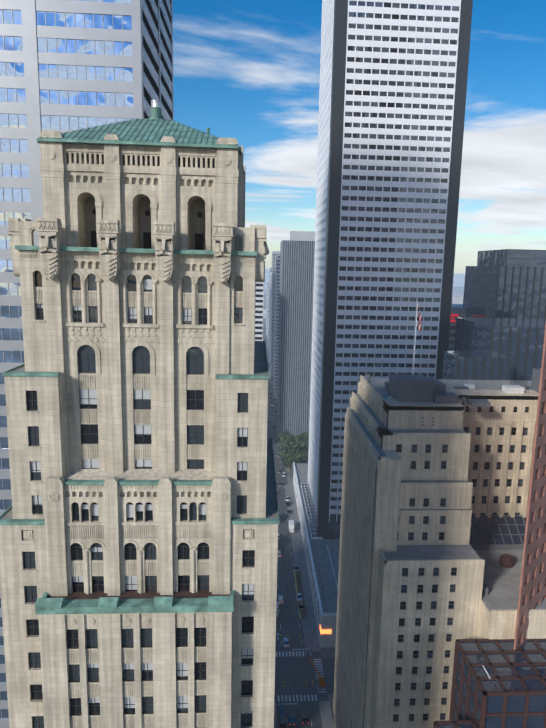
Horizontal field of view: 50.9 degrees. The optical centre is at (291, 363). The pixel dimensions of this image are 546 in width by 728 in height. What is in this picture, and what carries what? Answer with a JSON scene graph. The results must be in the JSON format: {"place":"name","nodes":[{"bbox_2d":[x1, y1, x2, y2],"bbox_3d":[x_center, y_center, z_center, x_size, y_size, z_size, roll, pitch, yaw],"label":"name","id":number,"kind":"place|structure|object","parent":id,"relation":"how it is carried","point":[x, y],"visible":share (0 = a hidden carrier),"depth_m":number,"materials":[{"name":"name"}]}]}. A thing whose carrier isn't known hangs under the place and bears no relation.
{"place":"outdoors","nodes":[
{"label":"outdoors","id":0,"kind":"place"},
{"bbox_2d":[277,231,314,438],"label":"ribbed tower","id":1,"kind":"structure","parent":0,"point":[295,325],"depth_m":423.82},
{"bbox_2d":[263,305,334,727],"bbox_3d":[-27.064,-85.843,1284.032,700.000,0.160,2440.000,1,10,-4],"label":"road","id":2,"kind":"structure","parent":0,"point":[294,665],"depth_m":208.79,"materials":[{"name":"grey asphalt"}]},
{"bbox_2d":[255,282,263,340],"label":"tower","id":3,"kind":"structure","parent":2,"relation":"on","point":[259,295],"depth_m":398.46,"materials":[{"name":"white concrete"}]},
{"bbox_2d":[266,282,268,334],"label":"building","id":4,"kind":"structure","parent":2,"relation":"on","point":[267,301],"depth_m":1098.43,"materials":[{"name":"grey glass"}]},
{"bbox_2d":[269,273,270,363],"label":"building","id":5,"kind":"structure","parent":2,"relation":"on","point":[270,318],"depth_m":767.96,"materials":[{"name":"grey glass"}]},
{"bbox_2d":[268,268,271,348],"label":"building","id":6,"kind":"structure","parent":2,"relation":"on","point":[270,270],"depth_m":916.24,"materials":[{"name":"grey glass"}]},
{"bbox_2d":[270,251,279,382],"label":"building","id":7,"kind":"structure","parent":2,"relation":"on","point":[273,277],"depth_m":641.52,"materials":[{"name":"grey concrete"}]},
{"bbox_2d":[273,255,279,398],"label":"building","id":8,"kind":"structure","parent":2,"relation":"on","point":[276,330],"depth_m":565.41,"materials":[{"name":"grey concrete"}]},
{"bbox_2d":[276,602,277,617],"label":"box truck","id":9,"kind":"object","parent":2,"relation":"on","point":[276,610],"visible":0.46,"depth_m":215.03,"materials":[{"name":"white"}]},
{"bbox_2d":[278,595,282,603],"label":"car","id":10,"kind":"object","parent":2,"relation":"on","point":[280,599],"visible":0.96,"depth_m":224.64,"materials":[{"name":"white paint"}]},
{"bbox_2d":[278,704,284,715],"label":"car","id":11,"kind":"object","parent":2,"relation":"on","point":[281,707],"visible":0.69,"depth_m":169.24,"materials":[{"name":"black paint"}]},
{"bbox_2d":[279,715,286,727],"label":"car","id":12,"kind":"object","parent":2,"relation":"on","point":[282,721],"visible":1,"depth_m":164.53,"materials":[{"name":"black paint"}]},
{"bbox_2d":[277,429,293,438],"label":"plaza tree","id":13,"kind":"object","parent":2,"relation":"on","point":[285,433],"visible":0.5,"depth_m":412.54,"materials":[{"name":"green plant"}]},
{"bbox_2d":[277,441,293,451],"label":"plaza tree","id":14,"kind":"object","parent":2,"relation":"on","point":[285,443],"visible":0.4,"depth_m":385.93,"materials":[{"name":"green plant"}]},
{"bbox_2d":[283,637,288,646],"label":"car","id":15,"kind":"object","parent":2,"relation":"on","point":[285,641],"visible":0.96,"depth_m":200.01,"materials":[{"name":"grey paint"}]},
{"bbox_2d":[278,434,295,444],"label":"plaza tree","id":16,"kind":"object","parent":2,"relation":"on","point":[286,438],"visible":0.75,"depth_m":398.97,"materials":[{"name":"green plant"}]},
{"bbox_2d":[279,445,299,457],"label":"plaza tree","id":17,"kind":"object","parent":2,"relation":"on","point":[287,449],"visible":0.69,"depth_m":371.67,"materials":[{"name":"green plant"}]},
{"bbox_2d":[288,712,294,725],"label":"car","id":18,"kind":"object","parent":2,"relation":"on","point":[291,718],"visible":1,"depth_m":165.97,"materials":[{"name":"grey paint"}]},
{"bbox_2d":[289,520,293,532],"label":"box truck","id":19,"kind":"object","parent":2,"relation":"on","point":[291,526],"visible":0.98,"depth_m":285.69,"materials":[{"name":"white metal"}]},
{"bbox_2d":[281,453,301,475],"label":"plaza tree","id":20,"kind":"object","parent":2,"relation":"on","point":[289,459],"visible":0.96,"depth_m":358.23,"materials":[{"name":"green plant"}]},
{"bbox_2d":[276,430,320,699],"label":"road markings","id":21,"kind":"object","parent":2,"relation":"on","point":[300,635],"visible":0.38,"depth_m":195.22,"materials":[{"name":"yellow paint"}]},
{"bbox_2d":[297,593,301,600],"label":"car","id":22,"kind":"object","parent":2,"relation":"on","point":[299,596],"visible":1,"depth_m":227.99,"materials":[{"name":"grey paint"}]},
{"bbox_2d":[298,602,303,611],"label":"car","id":23,"kind":"object","parent":2,"relation":"on","point":[301,606],"visible":0.96,"depth_m":220.84,"materials":[{"name":"black paint"}]},
{"bbox_2d":[301,709,308,723],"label":"car","id":24,"kind":"object","parent":2,"relation":"on","point":[305,716],"visible":1,"depth_m":166.38,"materials":[{"name":"black paint"}]},
{"bbox_2d":[306,652,324,686],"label":"traffic light","id":25,"kind":"object","parent":2,"relation":"on","point":[321,683],"visible":0.98,"depth_m":182.55,"materials":[{"name":"orange metal"}]},
{"bbox_2d":[293,462,339,647],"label":"building","id":26,"kind":"structure","parent":2,"relation":"on","point":[322,557],"depth_m":233.93,"materials":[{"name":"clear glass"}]},
{"bbox_2d":[333,368,540,727],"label":"building","id":27,"kind":"structure","parent":2,"relation":"on","point":[432,466],"depth_m":114.27,"materials":[{"name":"beige stone"}]},
{"bbox_2d":[413,303,421,373],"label":"flagpole","id":28,"kind":"object","parent":27,"relation":"on","point":[419,324],"visible":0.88,"depth_m":129.04,"materials":[{"name":"white metal"}]},
{"bbox_2d":[173,0,545,273],"label":"sky","id":29,"kind":"structure","parent":0,"point":[247,71],"materials":[{"name":"blue"}]},
{"bbox_2d":[263,269,464,725],"bbox_3d":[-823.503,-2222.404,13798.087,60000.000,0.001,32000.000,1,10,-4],"label":"city ground","id":30,"kind":"structure","parent":0,"point":[328,652],"depth_m":198.69,"materials":[{"name":"grey concrete"}]},
{"bbox_2d":[0,0,173,727],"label":"skyscraper","id":31,"kind":"structure","parent":30,"relation":"on","point":[69,65],"depth_m":94.77,"materials":[{"name":"glass"}]},
{"bbox_2d":[0,100,278,727],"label":"skyscraper","id":32,"kind":"structure","parent":30,"relation":"on","point":[139,519],"depth_m":60.04,"materials":[{"name":"stone"}]},
{"bbox_2d":[291,435,306,444],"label":"plaza tree","id":33,"kind":"object","parent":30,"relation":"on","point":[298,439],"visible":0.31,"depth_m":395.63,"materials":[{"name":"green plant"}]},
{"bbox_2d":[294,441,308,451],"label":"plaza tree","id":34,"kind":"object","parent":30,"relation":"on","point":[304,446],"visible":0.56,"depth_m":380.55,"materials":[{"name":"green plant"}]},
{"bbox_2d":[295,451,307,462],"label":"plaza tree","id":35,"kind":"object","parent":30,"relation":"on","point":[303,455],"visible":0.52,"depth_m":363.73,"materials":[{"name":"green plant"}]},
{"bbox_2d":[297,432,308,438],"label":"plaza tree","id":36,"kind":"object","parent":30,"relation":"on","point":[304,435],"visible":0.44,"depth_m":407.95,"materials":[{"name":"green plant"}]},
{"bbox_2d":[263,271,464,317],"bbox_3d":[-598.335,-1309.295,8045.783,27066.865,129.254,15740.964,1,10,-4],"label":"distant city blocks","id":37,"kind":"structure","parent":30,"relation":"on","point":[457,295],"depth_m":2515.68,"materials":[{"name":"grey"}]},
{"bbox_2d":[308,0,472,538],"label":"skyscraper","id":38,"kind":"structure","parent":30,"relation":"on","point":[393,87],"depth_m":231.65,"materials":[{"name":"white glass"}]},
{"bbox_2d":[448,304,465,350],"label":"building","id":39,"kind":"structure","parent":30,"relation":"on","point":[459,310],"depth_m":306.47,"materials":[{"name":"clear glass"}]},
{"bbox_2d":[450,314,457,321],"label":"red rooftop sign","id":40,"kind":"object","parent":39,"relation":"attached to","point":[453,317],"visible":0.54,"depth_m":304.89,"materials":[{"name":"red"}]},
{"bbox_2d":[442,351,511,379],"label":"building","id":41,"kind":"structure","parent":30,"relation":"on","point":[472,365],"depth_m":192.91,"materials":[{"name":"black"}]},
{"bbox_2d":[433,515,545,727],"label":"building","id":42,"kind":"structure","parent":30,"relation":"on","point":[498,681],"depth_m":102.92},
{"bbox_2d":[454,317,545,380],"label":"dark glass tower","id":43,"kind":"structure","parent":30,"relation":"on","point":[519,342],"depth_m":207.95,"materials":[{"name":"black"}]},
{"bbox_2d":[463,266,545,318],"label":"dark glass tower","id":44,"kind":"structure","parent":30,"relation":"on","point":[504,292],"depth_m":267.67,"materials":[{"name":"black"}]},
{"bbox_2d":[513,324,545,649],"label":"red granite tower","id":45,"kind":"structure","parent":30,"relation":"on","point":[532,591],"depth_m":100.66,"materials":[{"name":"red stone"}]},
{"bbox_2d":[477,249,545,266],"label":"building","id":46,"kind":"structure","parent":0,"point":[519,257],"depth_m":270.52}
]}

